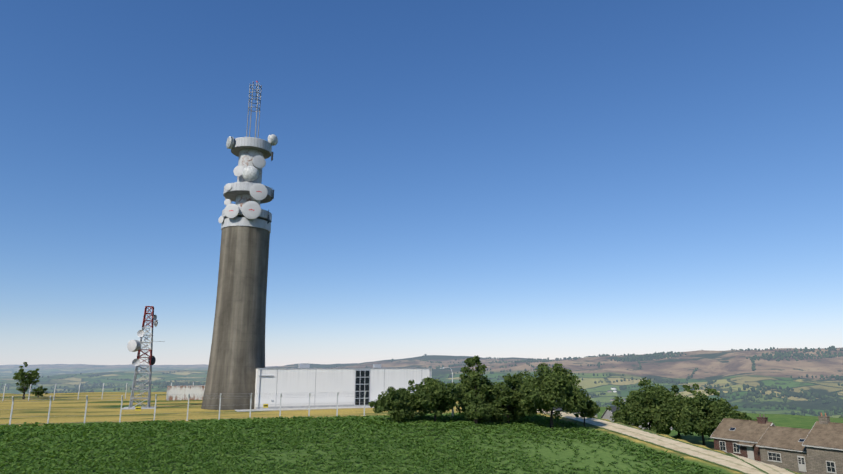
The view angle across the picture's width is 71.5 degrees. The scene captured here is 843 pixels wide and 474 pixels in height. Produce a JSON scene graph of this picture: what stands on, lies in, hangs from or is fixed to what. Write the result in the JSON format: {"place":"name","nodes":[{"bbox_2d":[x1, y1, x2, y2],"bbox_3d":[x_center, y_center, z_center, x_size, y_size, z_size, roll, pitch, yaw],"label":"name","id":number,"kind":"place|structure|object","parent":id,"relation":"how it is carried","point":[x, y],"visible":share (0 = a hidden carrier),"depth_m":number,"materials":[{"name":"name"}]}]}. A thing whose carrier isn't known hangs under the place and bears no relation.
{"place":"outdoors","nodes":[
{"label":"outdoors","id":0,"kind":"place"},
{"bbox_2d":[235,364,431,411],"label":"equipment building","id":1,"kind":"structure","parent":0,"point":[301,382],"depth_m":92.08,"materials":[{"name":"white metal"}]},
{"bbox_2d":[0,347,842,473],"bbox_3d":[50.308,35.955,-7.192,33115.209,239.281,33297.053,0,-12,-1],"label":"terrain","id":2,"kind":"structure","parent":0,"point":[733,369],"depth_m":190.55,"materials":[{"name":"green plant"}]},
{"bbox_2d":[12,362,39,398],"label":"tree","id":3,"kind":"object","parent":2,"relation":"on","point":[26,382],"visible":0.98,"depth_m":114.78,"materials":[{"name":"green plant"}]},
{"bbox_2d":[30,386,47,396],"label":"bush","id":4,"kind":"object","parent":2,"relation":"on","point":[39,391],"visible":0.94,"depth_m":120.95,"materials":[{"name":"green plant"}]},
{"bbox_2d":[122,406,156,409],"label":"concrete base","id":5,"kind":"object","parent":2,"relation":"on","point":[152,407],"visible":0.5,"depth_m":88.63,"materials":[{"name":"concrete"}]},
{"bbox_2d":[127,306,164,407],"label":"lattice mast","id":6,"kind":"object","parent":5,"relation":"on","point":[133,345],"visible":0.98,"depth_m":91.47,"materials":[{"name":"metal"}]},
{"bbox_2d":[0,382,365,424],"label":"perimeter fence","id":7,"kind":"object","parent":2,"relation":"on","point":[122,398],"visible":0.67,"depth_m":70.99,"materials":[{"name":"metal"}]},
{"bbox_2d":[135,404,267,410],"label":"fence signs","id":8,"kind":"object","parent":7,"relation":"attached to","point":[139,408],"visible":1,"depth_m":68.14,"materials":[{"name":"yellow"}]},
{"bbox_2d":[166,385,204,400],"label":"shipping container","id":9,"kind":"object","parent":2,"relation":"on","point":[196,392],"visible":0.56,"depth_m":111.25,"materials":[{"name":"metal"}]},
{"bbox_2d":[201,81,277,409],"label":"telecommunications tower","id":10,"kind":"structure","parent":2,"relation":"on","point":[237,357],"depth_m":92.86,"materials":[{"name":"concrete"}]},
{"bbox_2d":[0,412,729,473],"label":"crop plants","id":11,"kind":"object","parent":2,"relation":"on","point":[69,445],"visible":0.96,"depth_m":52.55,"materials":[{"name":"green plant"}]},
{"bbox_2d":[368,386,425,422],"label":"copse tree","id":12,"kind":"object","parent":2,"relation":"on","point":[400,406],"visible":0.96,"depth_m":68.34,"materials":[{"name":"green plant"}]},
{"bbox_2d":[398,392,426,416],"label":"copse tree","id":13,"kind":"object","parent":2,"relation":"on","point":[419,409],"depth_m":70.09,"materials":[{"name":"green plant"}]},
{"bbox_2d":[0,346,842,417],"bbox_3d":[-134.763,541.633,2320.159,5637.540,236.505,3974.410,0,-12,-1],"label":"hedgerow trees","id":14,"kind":"object","parent":2,"relation":"on","point":[800,356],"visible":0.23,"depth_m":2338.39,"materials":[{"name":"green plant"}]},
{"bbox_2d":[407,377,468,421],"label":"copse tree","id":15,"kind":"object","parent":2,"relation":"on","point":[434,394],"visible":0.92,"depth_m":68.50,"materials":[{"name":"green plant"}]},
{"bbox_2d":[440,367,453,415],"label":"street lamp","id":16,"kind":"object","parent":2,"relation":"on","point":[452,382],"visible":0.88,"depth_m":76.17,"materials":[{"name":"grey metal"}]},
{"bbox_2d":[444,355,498,423],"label":"copse tree","id":17,"kind":"object","parent":2,"relation":"on","point":[478,384],"visible":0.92,"depth_m":69.34,"materials":[{"name":"green plant"}]},
{"bbox_2d":[485,379,536,423],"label":"copse tree","id":18,"kind":"object","parent":2,"relation":"on","point":[512,397],"visible":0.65,"depth_m":68.97,"materials":[{"name":"green plant"}]},
{"bbox_2d":[501,404,536,420],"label":"bush","id":19,"kind":"object","parent":2,"relation":"on","point":[518,415],"visible":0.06,"depth_m":69.99,"materials":[{"name":"green plant"}]},
{"bbox_2d":[500,363,588,428],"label":"copse tree","id":20,"kind":"object","parent":2,"relation":"on","point":[546,390],"visible":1,"depth_m":66.66,"materials":[{"name":"green plant"}]},
{"bbox_2d":[553,407,599,416],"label":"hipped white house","id":21,"kind":"structure","parent":2,"relation":"on","point":[558,409],"depth_m":142.96,"materials":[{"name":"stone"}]},
{"bbox_2d":[573,396,599,426],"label":"copse tree","id":22,"kind":"object","parent":2,"relation":"on","point":[592,410],"visible":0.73,"depth_m":68.58,"materials":[{"name":"green plant"}]},
{"bbox_2d":[607,387,625,400],"bbox_3d":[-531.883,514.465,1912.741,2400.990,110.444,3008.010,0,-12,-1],"label":"distant buildings","id":23,"kind":"structure","parent":2,"relation":"on","point":[613,389],"depth_m":1962.41,"materials":[{"name":"stone"}]},
{"bbox_2d":[606,400,647,425],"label":"tree","id":24,"kind":"object","parent":2,"relation":"on","point":[617,413],"visible":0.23,"depth_m":123.34,"materials":[{"name":"green plant"}]},
{"bbox_2d":[600,406,672,429],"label":"house","id":25,"kind":"structure","parent":2,"relation":"on","point":[606,414],"depth_m":143.29,"materials":[{"name":"stone"}]},
{"bbox_2d":[613,377,691,433],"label":"tree","id":26,"kind":"object","parent":2,"relation":"on","point":[648,404],"visible":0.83,"depth_m":109.58,"materials":[{"name":"green plant"}]},
{"bbox_2d":[659,385,697,439],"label":"tree","id":27,"kind":"object","parent":2,"relation":"on","point":[675,389],"visible":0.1,"depth_m":115.76,"materials":[{"name":"green plant"}]},
{"bbox_2d":[663,383,735,445],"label":"tree","id":28,"kind":"object","parent":2,"relation":"on","point":[702,415],"visible":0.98,"depth_m":102.08,"materials":[{"name":"green plant"}]},
{"bbox_2d":[710,414,774,461],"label":"brick house","id":29,"kind":"structure","parent":2,"relation":"on","point":[739,437],"depth_m":94.20,"materials":[{"name":"tile"}]},
{"bbox_2d":[731,405,756,420],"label":"slope tree","id":30,"kind":"object","parent":2,"relation":"on","point":[738,415],"visible":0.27,"depth_m":110.87,"materials":[{"name":"green plant"}]},
{"bbox_2d":[712,449,796,473],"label":"house drive","id":31,"kind":"structure","parent":2,"relation":"on","point":[766,468],"depth_m":52.19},
{"bbox_2d":[756,426,810,473],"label":"house","id":32,"kind":"structure","parent":2,"relation":"on","point":[780,447],"depth_m":86.70,"materials":[{"name":"stone"},{"name":"slate"},{"name":"dark glass"}]},
{"bbox_2d":[802,413,842,473],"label":"house","id":33,"kind":"structure","parent":2,"relation":"on","point":[823,442],"depth_m":80.98,"materials":[{"name":"stone"},{"name":"slate"},{"name":"dark glass"}]},
{"bbox_2d":[0,0,842,366],"label":"sky","id":34,"kind":"structure","parent":0,"point":[540,179],"materials":[{"name":"blue"}]},
{"bbox_2d":[537,409,765,473],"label":"road","id":35,"kind":"structure","parent":0,"point":[715,457],"depth_m":60.45,"materials":[{"name":"grey asphalt"}]}
]}

